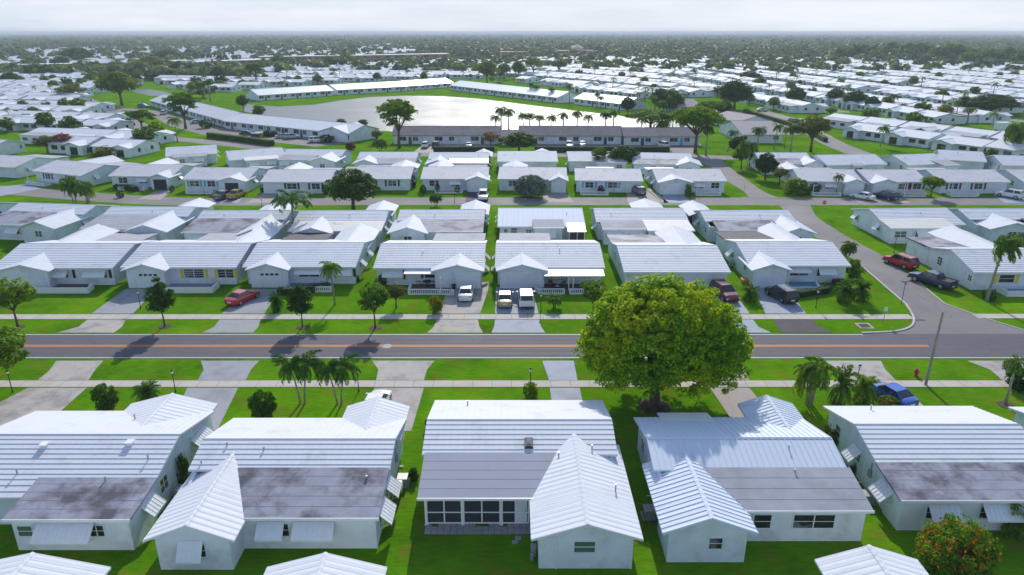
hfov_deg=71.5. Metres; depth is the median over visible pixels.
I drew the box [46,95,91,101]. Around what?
cottage
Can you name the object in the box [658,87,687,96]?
cottage
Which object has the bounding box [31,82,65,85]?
cottage
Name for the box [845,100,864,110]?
cottage
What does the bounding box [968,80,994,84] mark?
cottage
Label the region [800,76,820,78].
cottage
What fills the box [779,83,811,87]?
cottage
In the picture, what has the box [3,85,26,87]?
cottage
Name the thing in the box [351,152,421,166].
cottage
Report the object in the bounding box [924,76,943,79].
cottage
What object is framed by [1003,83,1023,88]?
cottage
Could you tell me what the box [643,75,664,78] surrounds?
cottage
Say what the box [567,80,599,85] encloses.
cottage
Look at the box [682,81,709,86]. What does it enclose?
cottage
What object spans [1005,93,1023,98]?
cottage
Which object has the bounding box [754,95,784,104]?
cottage
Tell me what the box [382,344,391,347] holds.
manhole cover
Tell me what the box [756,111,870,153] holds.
diagonal street
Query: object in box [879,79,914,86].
cottage
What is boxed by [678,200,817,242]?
cottage
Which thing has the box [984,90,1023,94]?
cottage
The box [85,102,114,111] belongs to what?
cottage
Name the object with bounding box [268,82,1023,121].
estate streets
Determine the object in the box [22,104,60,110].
cottage
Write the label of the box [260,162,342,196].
cottage
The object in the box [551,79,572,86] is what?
cottage
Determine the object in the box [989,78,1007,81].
cottage
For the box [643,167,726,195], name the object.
cottage
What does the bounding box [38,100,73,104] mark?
cottage
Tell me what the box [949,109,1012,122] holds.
cottage
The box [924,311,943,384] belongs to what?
utility pole
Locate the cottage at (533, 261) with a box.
[491,233,604,293]
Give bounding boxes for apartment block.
[18,62,109,65]
[183,58,274,64]
[258,55,335,62]
[325,53,449,61]
[500,51,529,56]
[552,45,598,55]
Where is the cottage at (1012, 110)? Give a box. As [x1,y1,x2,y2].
[974,106,1023,112]
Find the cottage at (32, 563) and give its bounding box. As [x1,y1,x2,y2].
[0,552,110,574]
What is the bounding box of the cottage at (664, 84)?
[656,82,689,87]
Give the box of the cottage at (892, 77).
[884,76,901,78]
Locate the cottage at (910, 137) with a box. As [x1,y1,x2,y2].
[882,128,960,147]
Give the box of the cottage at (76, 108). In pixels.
[50,104,102,112]
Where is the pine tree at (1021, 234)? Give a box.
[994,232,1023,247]
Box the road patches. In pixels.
[209,335,860,355]
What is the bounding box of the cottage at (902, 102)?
[893,98,932,106]
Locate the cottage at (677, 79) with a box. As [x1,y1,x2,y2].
[666,78,693,80]
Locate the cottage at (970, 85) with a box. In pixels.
[960,83,991,86]
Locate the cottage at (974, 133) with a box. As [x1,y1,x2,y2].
[944,126,1003,139]
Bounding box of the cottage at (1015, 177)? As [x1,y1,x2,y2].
[995,169,1023,189]
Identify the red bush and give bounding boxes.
[345,142,355,149]
[597,185,604,192]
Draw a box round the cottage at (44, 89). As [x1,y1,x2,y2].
[33,88,61,92]
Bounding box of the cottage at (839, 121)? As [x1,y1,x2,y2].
[823,113,873,128]
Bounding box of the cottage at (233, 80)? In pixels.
[226,78,240,81]
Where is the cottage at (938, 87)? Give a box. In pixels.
[929,84,959,89]
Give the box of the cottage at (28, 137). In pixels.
[19,127,87,143]
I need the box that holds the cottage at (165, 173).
[108,157,203,190]
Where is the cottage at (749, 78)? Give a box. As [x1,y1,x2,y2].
[738,77,758,80]
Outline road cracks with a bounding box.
[84,223,1023,356]
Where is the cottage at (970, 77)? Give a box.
[954,76,976,78]
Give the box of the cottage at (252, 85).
[238,82,267,89]
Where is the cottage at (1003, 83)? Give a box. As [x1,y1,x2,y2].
[984,81,1023,85]
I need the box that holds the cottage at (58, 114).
[49,111,91,117]
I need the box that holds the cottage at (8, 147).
[0,139,26,154]
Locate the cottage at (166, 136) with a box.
[102,129,175,143]
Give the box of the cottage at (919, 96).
[903,93,934,100]
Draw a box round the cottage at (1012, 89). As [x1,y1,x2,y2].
[998,87,1023,91]
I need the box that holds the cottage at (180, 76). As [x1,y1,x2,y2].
[175,75,197,77]
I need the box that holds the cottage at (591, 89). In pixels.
[580,85,606,92]
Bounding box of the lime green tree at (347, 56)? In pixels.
[339,53,353,59]
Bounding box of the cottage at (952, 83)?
[937,82,966,84]
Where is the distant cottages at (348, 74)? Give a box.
[0,43,1023,81]
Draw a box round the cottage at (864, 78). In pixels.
[854,76,875,80]
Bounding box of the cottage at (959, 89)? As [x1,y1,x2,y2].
[944,86,970,92]
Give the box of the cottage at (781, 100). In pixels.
[764,97,800,109]
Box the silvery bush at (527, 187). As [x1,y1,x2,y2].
[513,174,548,196]
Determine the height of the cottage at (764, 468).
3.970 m
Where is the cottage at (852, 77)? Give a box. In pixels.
[842,75,863,79]
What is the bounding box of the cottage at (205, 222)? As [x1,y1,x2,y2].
[180,203,298,239]
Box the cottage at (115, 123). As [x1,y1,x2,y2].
[78,117,134,129]
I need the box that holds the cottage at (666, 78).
[657,76,688,79]
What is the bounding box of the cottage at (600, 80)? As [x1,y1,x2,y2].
[591,77,610,83]
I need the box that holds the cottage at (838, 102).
[830,97,846,107]
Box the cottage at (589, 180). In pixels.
[573,167,642,194]
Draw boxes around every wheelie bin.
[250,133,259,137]
[740,277,748,283]
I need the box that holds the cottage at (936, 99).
[924,95,959,103]
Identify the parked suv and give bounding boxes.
[137,103,149,107]
[160,110,167,114]
[284,132,300,138]
[308,136,323,142]
[421,141,429,147]
[432,141,439,147]
[477,188,488,200]
[516,289,534,307]
[565,140,573,145]
[631,185,646,194]
[655,140,668,145]
[709,279,739,301]
[764,283,799,303]
[872,189,898,200]
[882,252,919,269]
[994,188,1023,198]
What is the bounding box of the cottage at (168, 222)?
[79,198,216,240]
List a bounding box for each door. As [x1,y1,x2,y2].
[5,273,30,285]
[136,272,160,287]
[184,445,191,473]
[258,272,282,287]
[264,183,278,192]
[455,273,478,288]
[470,182,483,191]
[506,272,529,287]
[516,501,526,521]
[551,182,565,192]
[626,182,639,192]
[668,184,682,193]
[846,184,861,194]
[878,185,892,191]
[991,183,1006,193]
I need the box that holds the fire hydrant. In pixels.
[913,368,919,376]
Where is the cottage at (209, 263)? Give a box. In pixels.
[120,223,279,292]
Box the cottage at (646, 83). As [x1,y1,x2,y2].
[635,81,659,86]
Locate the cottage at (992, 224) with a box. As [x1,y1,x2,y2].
[947,208,1023,241]
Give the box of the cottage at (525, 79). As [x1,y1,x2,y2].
[515,76,539,82]
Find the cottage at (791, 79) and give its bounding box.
[783,76,799,81]
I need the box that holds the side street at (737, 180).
[692,156,785,198]
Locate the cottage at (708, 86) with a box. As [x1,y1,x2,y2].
[696,84,723,87]
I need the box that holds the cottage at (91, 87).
[80,84,110,92]
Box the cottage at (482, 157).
[424,149,492,166]
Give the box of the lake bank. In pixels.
[241,96,618,131]
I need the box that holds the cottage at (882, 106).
[863,102,901,114]
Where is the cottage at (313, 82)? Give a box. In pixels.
[302,77,316,83]
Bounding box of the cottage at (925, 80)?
[917,78,940,83]
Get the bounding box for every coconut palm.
[166,116,182,141]
[269,189,313,223]
[319,261,343,304]
[489,115,499,125]
[517,112,527,125]
[546,114,556,125]
[581,114,594,122]
[635,116,647,126]
[648,95,657,108]
[660,89,674,110]
[665,114,676,126]
[727,129,739,149]
[745,140,758,173]
[771,123,784,149]
[782,127,789,147]
[832,173,844,191]
[876,124,890,146]
[887,94,900,103]
[984,234,1023,301]
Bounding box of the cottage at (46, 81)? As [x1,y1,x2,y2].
[33,80,62,83]
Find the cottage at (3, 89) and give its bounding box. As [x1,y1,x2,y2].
[0,87,26,90]
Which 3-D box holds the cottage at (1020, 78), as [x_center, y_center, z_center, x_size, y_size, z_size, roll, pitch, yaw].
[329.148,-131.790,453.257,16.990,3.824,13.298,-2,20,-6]
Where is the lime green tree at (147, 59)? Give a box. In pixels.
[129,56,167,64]
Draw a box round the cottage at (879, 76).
[870,75,887,77]
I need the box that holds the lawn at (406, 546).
[0,60,1023,574]
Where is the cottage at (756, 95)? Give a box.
[739,93,777,102]
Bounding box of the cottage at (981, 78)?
[973,77,994,79]
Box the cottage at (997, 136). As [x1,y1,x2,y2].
[990,131,1023,141]
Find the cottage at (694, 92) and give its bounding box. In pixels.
[681,87,714,96]
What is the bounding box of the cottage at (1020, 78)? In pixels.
[1011,77,1023,80]
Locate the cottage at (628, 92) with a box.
[617,89,654,98]
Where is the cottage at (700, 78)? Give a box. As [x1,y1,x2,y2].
[697,75,720,80]
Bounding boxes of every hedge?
[112,183,138,191]
[206,131,274,145]
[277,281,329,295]
[433,145,493,151]
[535,145,669,151]
[743,108,828,141]
[798,281,832,297]
[832,278,846,285]
[924,120,959,126]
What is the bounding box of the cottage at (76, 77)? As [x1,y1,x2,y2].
[68,75,84,78]
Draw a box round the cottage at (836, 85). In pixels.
[828,82,864,89]
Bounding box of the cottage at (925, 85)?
[913,83,936,87]
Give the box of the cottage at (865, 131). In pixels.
[842,122,899,141]
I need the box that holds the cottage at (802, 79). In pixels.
[793,78,818,84]
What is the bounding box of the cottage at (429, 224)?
[386,199,489,239]
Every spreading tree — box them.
[122,109,156,129]
[161,92,201,128]
[244,63,265,79]
[375,98,417,147]
[523,58,542,71]
[591,147,608,159]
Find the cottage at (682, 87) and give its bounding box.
[670,86,706,89]
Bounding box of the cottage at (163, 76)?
[154,75,177,81]
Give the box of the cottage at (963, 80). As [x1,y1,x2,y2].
[950,78,977,82]
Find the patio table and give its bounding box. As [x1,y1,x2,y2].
[552,279,562,286]
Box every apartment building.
[149,94,241,126]
[222,113,379,141]
[245,85,333,100]
[317,122,360,141]
[328,81,406,94]
[391,126,500,143]
[401,78,453,90]
[450,80,577,102]
[498,130,518,144]
[519,126,622,143]
[573,92,646,110]
[621,127,701,144]
[661,98,697,112]
[715,111,772,125]
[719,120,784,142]
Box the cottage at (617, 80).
[605,78,627,83]
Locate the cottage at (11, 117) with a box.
[0,114,34,129]
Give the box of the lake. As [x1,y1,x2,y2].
[244,96,694,130]
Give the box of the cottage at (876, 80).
[867,78,901,82]
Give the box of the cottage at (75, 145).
[47,135,112,155]
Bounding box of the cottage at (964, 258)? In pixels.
[905,225,1023,296]
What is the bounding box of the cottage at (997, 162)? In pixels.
[984,155,1023,169]
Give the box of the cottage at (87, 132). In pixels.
[64,128,131,136]
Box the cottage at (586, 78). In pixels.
[574,76,595,80]
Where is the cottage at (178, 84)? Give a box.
[166,81,199,88]
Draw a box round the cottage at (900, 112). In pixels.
[884,106,937,118]
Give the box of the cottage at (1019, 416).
[1007,407,1023,427]
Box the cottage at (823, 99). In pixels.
[815,94,832,104]
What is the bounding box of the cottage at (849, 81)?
[845,80,867,82]
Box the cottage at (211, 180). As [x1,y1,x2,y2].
[181,166,276,193]
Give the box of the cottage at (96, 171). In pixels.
[26,155,140,185]
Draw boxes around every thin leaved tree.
[31,135,54,152]
[52,84,87,92]
[371,129,383,138]
[384,284,408,307]
[551,57,567,71]
[770,166,787,183]
[793,113,832,151]
[825,107,837,114]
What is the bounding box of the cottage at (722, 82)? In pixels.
[719,79,751,84]
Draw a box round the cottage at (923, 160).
[878,153,960,168]
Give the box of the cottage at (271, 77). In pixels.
[258,77,283,78]
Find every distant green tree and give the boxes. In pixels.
[27,106,38,110]
[34,112,55,126]
[39,76,48,79]
[47,80,58,85]
[56,56,69,62]
[56,99,70,104]
[67,97,87,105]
[147,121,165,130]
[373,72,382,81]
[419,72,428,77]
[654,100,671,109]
[768,97,779,109]
[786,82,795,87]
[836,78,844,82]
[841,46,850,54]
[854,71,864,75]
[858,44,869,53]
[895,42,915,49]
[904,111,923,121]
[908,76,919,86]
[913,43,931,53]
[928,47,945,56]
[935,72,944,76]
[958,51,978,60]
[975,51,986,59]
[996,51,1007,59]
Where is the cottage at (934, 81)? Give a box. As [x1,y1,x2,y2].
[924,80,949,83]
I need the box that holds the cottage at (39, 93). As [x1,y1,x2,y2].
[23,92,61,94]
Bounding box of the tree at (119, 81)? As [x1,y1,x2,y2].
[93,71,141,105]
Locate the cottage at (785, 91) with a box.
[783,90,826,95]
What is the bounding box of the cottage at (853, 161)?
[810,154,887,169]
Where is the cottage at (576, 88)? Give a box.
[568,83,593,92]
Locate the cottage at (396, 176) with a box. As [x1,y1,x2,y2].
[345,160,420,192]
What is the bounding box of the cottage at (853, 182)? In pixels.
[778,162,868,195]
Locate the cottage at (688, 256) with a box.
[607,225,730,288]
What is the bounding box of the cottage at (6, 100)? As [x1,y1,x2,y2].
[0,99,17,102]
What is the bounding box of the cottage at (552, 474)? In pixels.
[417,400,643,568]
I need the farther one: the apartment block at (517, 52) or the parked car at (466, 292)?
the apartment block at (517, 52)
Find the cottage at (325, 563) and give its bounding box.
[264,552,386,574]
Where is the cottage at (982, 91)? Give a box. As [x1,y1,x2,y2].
[962,89,994,94]
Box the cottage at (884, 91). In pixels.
[873,88,897,95]
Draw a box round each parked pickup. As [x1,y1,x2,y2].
[212,189,229,199]
[225,189,246,198]
[907,269,958,289]
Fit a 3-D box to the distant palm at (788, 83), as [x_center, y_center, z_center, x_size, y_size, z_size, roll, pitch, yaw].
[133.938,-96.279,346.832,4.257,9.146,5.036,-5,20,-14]
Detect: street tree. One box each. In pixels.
[0,277,36,326]
[142,276,176,326]
[285,283,314,326]
[356,282,389,327]
[580,279,608,314]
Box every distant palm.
[641,86,651,99]
[785,80,792,92]
[844,84,852,92]
[939,89,947,102]
[952,99,961,113]
[984,110,1002,129]
[991,82,1001,93]
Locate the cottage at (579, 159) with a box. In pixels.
[565,151,627,170]
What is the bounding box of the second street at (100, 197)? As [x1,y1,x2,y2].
[0,185,1023,205]
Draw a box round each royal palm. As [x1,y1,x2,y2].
[198,82,206,99]
[201,78,213,101]
[494,106,507,132]
[503,108,515,129]
[524,113,535,125]
[533,114,546,125]
[558,112,570,125]
[566,83,572,103]
[570,110,583,125]
[594,92,601,107]
[599,111,610,125]
[608,109,620,125]
[648,114,660,126]
[699,125,715,155]
[751,126,766,148]
[785,125,802,151]
[961,107,979,125]
[1002,354,1023,404]
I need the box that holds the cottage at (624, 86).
[613,84,644,88]
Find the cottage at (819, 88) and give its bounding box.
[805,87,832,90]
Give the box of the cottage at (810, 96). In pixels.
[804,91,825,101]
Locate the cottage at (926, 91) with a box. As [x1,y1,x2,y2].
[908,88,951,93]
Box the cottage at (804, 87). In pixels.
[797,85,825,89]
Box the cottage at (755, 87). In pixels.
[751,83,781,91]
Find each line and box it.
[18,334,1019,357]
[24,346,928,346]
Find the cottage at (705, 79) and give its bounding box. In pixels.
[702,76,718,81]
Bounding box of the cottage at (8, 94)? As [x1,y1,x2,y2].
[0,93,17,96]
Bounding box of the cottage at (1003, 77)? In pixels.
[992,75,1019,78]
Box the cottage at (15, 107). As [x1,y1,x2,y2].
[0,104,29,110]
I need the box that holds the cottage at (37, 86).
[25,85,55,87]
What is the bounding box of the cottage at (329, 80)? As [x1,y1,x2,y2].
[318,77,343,84]
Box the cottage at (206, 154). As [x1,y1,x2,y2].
[165,145,219,165]
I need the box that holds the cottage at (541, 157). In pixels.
[495,148,557,166]
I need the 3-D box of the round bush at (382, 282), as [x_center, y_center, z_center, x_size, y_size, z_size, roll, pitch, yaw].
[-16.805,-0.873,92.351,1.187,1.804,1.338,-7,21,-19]
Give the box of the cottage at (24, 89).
[7,88,37,90]
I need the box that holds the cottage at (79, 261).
[0,224,158,292]
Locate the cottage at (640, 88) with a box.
[633,86,657,90]
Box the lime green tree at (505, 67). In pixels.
[498,63,512,78]
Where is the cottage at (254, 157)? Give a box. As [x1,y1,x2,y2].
[224,147,283,168]
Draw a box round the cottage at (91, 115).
[72,112,130,119]
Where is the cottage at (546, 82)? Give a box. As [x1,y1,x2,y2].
[539,78,559,85]
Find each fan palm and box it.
[130,379,161,401]
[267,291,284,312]
[741,282,761,301]
[826,364,857,405]
[834,278,857,304]
[850,372,880,405]
[852,278,872,302]
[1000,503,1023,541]
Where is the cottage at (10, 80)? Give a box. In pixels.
[0,79,22,81]
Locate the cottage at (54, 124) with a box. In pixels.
[42,118,87,127]
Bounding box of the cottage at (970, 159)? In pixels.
[933,149,986,168]
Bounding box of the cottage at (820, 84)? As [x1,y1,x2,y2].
[814,80,836,86]
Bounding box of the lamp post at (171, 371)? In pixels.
[170,370,175,392]
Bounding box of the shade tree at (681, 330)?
[571,271,756,410]
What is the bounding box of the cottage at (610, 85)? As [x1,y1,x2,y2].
[595,83,628,87]
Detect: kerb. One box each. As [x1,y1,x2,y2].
[861,265,914,333]
[917,281,1023,329]
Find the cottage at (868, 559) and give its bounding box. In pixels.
[814,544,928,574]
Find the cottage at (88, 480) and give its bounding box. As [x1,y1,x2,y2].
[0,392,217,549]
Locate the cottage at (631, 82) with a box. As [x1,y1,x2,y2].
[619,80,639,84]
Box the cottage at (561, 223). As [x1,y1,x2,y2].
[495,207,585,239]
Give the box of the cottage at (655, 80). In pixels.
[648,79,669,81]
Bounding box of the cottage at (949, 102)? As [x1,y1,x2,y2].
[945,98,958,106]
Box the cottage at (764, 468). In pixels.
[633,395,874,561]
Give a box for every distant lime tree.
[16,100,27,103]
[75,78,85,83]
[185,82,195,94]
[639,77,648,80]
[881,96,894,102]
[884,41,898,48]
[937,104,954,112]
[943,43,956,52]
[969,86,981,93]
[1002,47,1016,54]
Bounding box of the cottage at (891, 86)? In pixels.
[877,85,902,88]
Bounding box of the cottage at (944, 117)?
[907,110,969,123]
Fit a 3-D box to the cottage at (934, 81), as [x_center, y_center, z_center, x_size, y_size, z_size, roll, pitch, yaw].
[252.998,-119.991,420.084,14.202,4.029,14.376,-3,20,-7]
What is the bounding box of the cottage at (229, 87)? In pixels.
[209,83,241,91]
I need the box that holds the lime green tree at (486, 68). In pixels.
[472,60,500,82]
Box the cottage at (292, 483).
[142,396,409,569]
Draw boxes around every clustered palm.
[57,177,85,203]
[76,181,95,202]
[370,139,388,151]
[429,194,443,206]
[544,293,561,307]
[655,119,669,126]
[791,356,838,405]
[839,241,858,260]
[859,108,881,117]
[914,102,933,109]
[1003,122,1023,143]
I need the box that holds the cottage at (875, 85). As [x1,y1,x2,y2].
[866,83,889,86]
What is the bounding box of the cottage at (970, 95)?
[953,93,982,97]
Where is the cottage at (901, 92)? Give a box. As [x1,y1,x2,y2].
[889,90,923,97]
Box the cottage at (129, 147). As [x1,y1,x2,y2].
[89,137,159,157]
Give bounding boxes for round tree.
[0,72,21,79]
[0,117,16,132]
[0,325,30,369]
[16,65,53,73]
[49,57,57,62]
[55,48,94,58]
[58,115,83,127]
[59,77,71,83]
[83,71,98,79]
[97,72,113,79]
[131,72,141,80]
[131,126,158,139]
[152,50,180,58]
[168,61,185,68]
[189,76,200,80]
[190,80,201,89]
[192,88,211,97]
[210,66,226,75]
[214,74,229,81]
[235,95,249,110]
[269,54,283,61]
[312,74,323,84]
[321,56,336,63]
[324,168,380,209]
[501,132,537,150]
[511,61,527,76]
[607,145,640,163]
[620,96,635,113]
[650,88,669,109]
[666,99,677,111]
[669,92,684,105]
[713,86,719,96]
[717,100,734,111]
[718,79,753,108]
[728,136,744,149]
[733,140,751,168]
[739,71,761,77]
[746,94,756,104]
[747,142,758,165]
[754,77,766,83]
[754,152,779,179]
[785,87,806,99]
[824,88,847,98]
[832,47,845,57]
[840,90,868,102]
[845,44,864,58]
[864,96,881,104]
[865,45,881,53]
[879,47,891,52]
[880,79,888,83]
[934,48,950,57]
[934,88,949,95]
[952,44,965,57]
[953,96,972,106]
[966,94,1023,110]
[982,48,997,58]
[983,148,998,155]
[1008,53,1023,61]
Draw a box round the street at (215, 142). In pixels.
[90,98,286,151]
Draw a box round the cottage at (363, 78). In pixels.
[354,75,380,81]
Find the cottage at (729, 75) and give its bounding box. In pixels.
[721,74,737,78]
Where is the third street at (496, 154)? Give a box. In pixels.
[420,153,747,159]
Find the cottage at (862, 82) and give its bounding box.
[851,81,875,84]
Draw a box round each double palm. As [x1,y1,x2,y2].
[273,348,322,403]
[311,353,361,404]
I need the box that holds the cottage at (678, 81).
[669,79,701,82]
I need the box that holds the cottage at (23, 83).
[10,82,35,85]
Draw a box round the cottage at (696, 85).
[690,82,715,87]
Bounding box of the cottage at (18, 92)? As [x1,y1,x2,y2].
[0,91,37,94]
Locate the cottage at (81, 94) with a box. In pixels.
[51,93,90,96]
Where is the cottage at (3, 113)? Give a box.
[0,110,16,115]
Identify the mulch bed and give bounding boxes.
[158,324,171,328]
[296,325,308,329]
[369,325,381,329]
[637,399,670,414]
[997,401,1014,408]
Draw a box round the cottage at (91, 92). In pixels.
[56,88,94,95]
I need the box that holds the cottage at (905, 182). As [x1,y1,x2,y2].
[854,169,926,196]
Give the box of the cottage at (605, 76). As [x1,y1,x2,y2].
[595,75,616,77]
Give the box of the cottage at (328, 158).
[276,149,352,168]
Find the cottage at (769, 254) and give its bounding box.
[714,222,850,289]
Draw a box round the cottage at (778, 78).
[771,75,790,81]
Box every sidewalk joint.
[0,380,1004,386]
[5,314,908,318]
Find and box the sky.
[0,0,1023,33]
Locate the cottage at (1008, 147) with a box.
[984,139,1023,155]
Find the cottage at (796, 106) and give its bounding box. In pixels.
[777,100,828,112]
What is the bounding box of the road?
[21,334,1023,356]
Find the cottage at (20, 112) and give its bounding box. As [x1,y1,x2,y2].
[5,110,58,115]
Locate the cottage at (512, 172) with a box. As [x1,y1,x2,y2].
[497,160,568,192]
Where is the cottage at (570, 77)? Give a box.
[561,75,581,79]
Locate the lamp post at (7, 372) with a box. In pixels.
[5,370,13,392]
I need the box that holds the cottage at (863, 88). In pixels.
[839,84,878,92]
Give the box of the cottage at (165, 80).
[156,78,180,83]
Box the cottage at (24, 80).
[13,80,36,81]
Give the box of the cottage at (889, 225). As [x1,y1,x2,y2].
[850,207,965,243]
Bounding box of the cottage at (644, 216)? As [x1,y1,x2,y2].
[589,198,694,244]
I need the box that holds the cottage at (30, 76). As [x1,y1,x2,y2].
[19,75,39,77]
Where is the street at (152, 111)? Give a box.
[115,107,185,119]
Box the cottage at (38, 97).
[22,95,53,100]
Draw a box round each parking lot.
[154,115,349,146]
[414,144,493,152]
[535,144,700,153]
[716,110,804,134]
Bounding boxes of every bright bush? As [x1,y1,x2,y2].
[88,145,115,156]
[822,423,830,434]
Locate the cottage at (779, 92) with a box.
[770,87,789,95]
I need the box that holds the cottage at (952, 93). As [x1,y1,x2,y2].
[928,91,971,95]
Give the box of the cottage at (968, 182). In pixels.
[904,168,1010,196]
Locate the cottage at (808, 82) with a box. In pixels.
[802,79,824,86]
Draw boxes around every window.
[15,525,32,536]
[34,231,42,236]
[44,173,50,178]
[70,147,77,154]
[90,524,105,536]
[116,150,123,156]
[118,177,127,182]
[159,472,168,494]
[183,269,204,277]
[189,181,199,186]
[201,543,206,557]
[207,181,215,186]
[217,269,233,277]
[282,523,289,536]
[287,183,296,188]
[299,275,319,276]
[311,183,319,188]
[388,180,396,185]
[404,236,411,239]
[424,274,434,277]
[429,180,438,185]
[508,180,515,185]
[511,228,516,232]
[549,276,565,277]
[559,137,566,140]
[573,540,595,553]
[585,182,593,187]
[608,182,617,187]
[631,138,638,141]
[641,436,644,456]
[670,138,677,141]
[707,537,723,549]
[711,182,719,187]
[753,514,772,528]
[789,273,808,275]
[791,514,836,528]
[816,268,832,275]
[835,422,841,439]
[846,131,852,137]
[854,454,861,464]
[889,137,896,143]
[894,231,906,237]
[898,183,907,188]
[912,183,921,188]
[924,506,931,518]
[936,144,945,149]
[937,255,942,265]
[949,183,958,188]
[967,274,971,281]
[974,183,982,188]
[977,506,986,518]
[998,274,1015,282]
[1003,151,1011,154]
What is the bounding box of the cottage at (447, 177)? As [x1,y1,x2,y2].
[420,160,491,192]
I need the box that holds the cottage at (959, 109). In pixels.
[931,106,964,112]
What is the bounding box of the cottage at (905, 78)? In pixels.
[898,77,910,80]
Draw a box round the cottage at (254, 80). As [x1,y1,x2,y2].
[243,78,265,81]
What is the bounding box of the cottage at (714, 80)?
[710,77,729,84]
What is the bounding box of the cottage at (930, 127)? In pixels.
[899,121,953,131]
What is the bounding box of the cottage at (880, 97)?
[876,95,910,100]
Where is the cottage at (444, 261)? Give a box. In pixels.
[373,233,489,294]
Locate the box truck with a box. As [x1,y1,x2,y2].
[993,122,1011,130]
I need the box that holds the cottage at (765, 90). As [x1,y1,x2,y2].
[759,86,782,93]
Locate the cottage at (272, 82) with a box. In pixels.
[260,79,286,85]
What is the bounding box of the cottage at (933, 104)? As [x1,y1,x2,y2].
[907,102,942,107]
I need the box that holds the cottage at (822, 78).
[815,76,838,79]
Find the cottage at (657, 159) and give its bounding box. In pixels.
[629,152,702,173]
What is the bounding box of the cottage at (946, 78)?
[939,77,959,81]
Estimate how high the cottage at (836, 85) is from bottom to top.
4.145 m
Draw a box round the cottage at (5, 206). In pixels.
[0,202,18,213]
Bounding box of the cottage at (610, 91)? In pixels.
[597,87,626,94]
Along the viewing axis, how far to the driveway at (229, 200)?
139.05 m
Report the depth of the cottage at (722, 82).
434.49 m
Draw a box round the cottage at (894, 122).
[860,117,908,127]
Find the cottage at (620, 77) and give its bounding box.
[614,76,637,78]
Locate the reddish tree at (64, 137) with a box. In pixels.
[52,133,71,142]
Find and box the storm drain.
[854,323,874,328]
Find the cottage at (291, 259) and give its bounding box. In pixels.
[242,223,379,291]
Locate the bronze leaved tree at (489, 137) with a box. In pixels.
[481,131,498,145]
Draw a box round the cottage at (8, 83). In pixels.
[0,82,15,84]
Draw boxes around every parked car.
[189,119,200,123]
[224,289,260,305]
[239,130,253,134]
[275,133,283,138]
[364,389,391,400]
[458,285,474,300]
[496,291,513,306]
[578,141,585,145]
[756,108,767,111]
[849,191,875,200]
[870,381,918,405]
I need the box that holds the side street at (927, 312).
[780,205,1023,333]
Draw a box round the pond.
[132,89,171,95]
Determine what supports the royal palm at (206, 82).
on the lawn at (406, 546)
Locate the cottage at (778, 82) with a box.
[769,81,798,83]
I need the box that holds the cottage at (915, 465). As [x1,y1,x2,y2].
[823,404,1023,529]
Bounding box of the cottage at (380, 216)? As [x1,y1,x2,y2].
[287,200,398,245]
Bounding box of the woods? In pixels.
[0,33,1023,76]
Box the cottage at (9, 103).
[0,102,17,104]
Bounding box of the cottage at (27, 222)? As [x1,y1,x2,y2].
[0,202,119,242]
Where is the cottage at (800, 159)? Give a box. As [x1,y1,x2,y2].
[748,152,826,173]
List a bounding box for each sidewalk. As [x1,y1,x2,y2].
[0,314,912,318]
[0,380,1008,386]
[973,314,1023,317]
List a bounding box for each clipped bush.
[116,191,123,197]
[168,185,174,191]
[198,119,212,127]
[319,134,333,142]
[420,184,425,193]
[434,183,439,192]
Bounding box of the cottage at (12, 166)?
[0,154,70,177]
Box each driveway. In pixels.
[0,184,40,195]
[0,388,85,425]
[38,361,102,379]
[58,320,124,332]
[91,289,150,313]
[139,190,169,199]
[184,388,237,429]
[198,361,257,379]
[202,320,259,332]
[213,195,243,202]
[222,289,276,313]
[247,192,276,202]
[373,361,433,379]
[374,388,423,430]
[427,320,482,332]
[437,281,487,313]
[465,192,487,201]
[491,320,544,332]
[495,287,538,313]
[542,191,572,201]
[543,361,576,379]
[550,388,581,399]
[626,190,661,202]
[647,189,668,202]
[663,194,688,202]
[711,388,757,416]
[713,294,749,313]
[728,367,748,379]
[736,320,770,332]
[755,288,805,313]
[775,320,832,332]
[826,361,894,379]
[853,198,879,202]
[877,197,909,202]
[969,361,1023,379]
[993,194,1023,202]
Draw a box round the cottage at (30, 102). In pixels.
[16,100,42,104]
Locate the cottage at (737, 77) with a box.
[731,76,746,79]
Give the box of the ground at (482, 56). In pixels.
[8,34,1023,59]
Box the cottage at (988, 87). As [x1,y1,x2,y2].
[979,85,1005,89]
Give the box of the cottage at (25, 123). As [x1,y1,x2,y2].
[2,116,48,130]
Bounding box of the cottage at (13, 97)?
[0,94,28,99]
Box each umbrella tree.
[625,109,671,126]
[672,105,725,152]
[695,100,727,110]
[919,176,946,197]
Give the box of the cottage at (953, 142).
[928,135,994,154]
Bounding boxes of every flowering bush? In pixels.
[428,295,444,313]
[850,463,856,473]
[877,395,901,405]
[912,512,1003,574]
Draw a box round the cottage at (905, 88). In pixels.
[896,86,933,90]
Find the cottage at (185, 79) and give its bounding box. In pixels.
[177,77,206,80]
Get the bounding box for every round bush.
[89,383,119,410]
[176,453,188,483]
[247,389,277,417]
[251,105,265,114]
[262,130,277,136]
[335,119,346,122]
[358,119,367,124]
[378,274,386,285]
[408,467,418,481]
[411,174,415,186]
[522,381,537,398]
[685,183,691,196]
[779,178,811,194]
[803,182,821,193]
[828,429,838,445]
[846,258,861,277]
[982,289,997,300]
[1004,368,1023,392]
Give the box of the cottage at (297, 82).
[283,79,311,85]

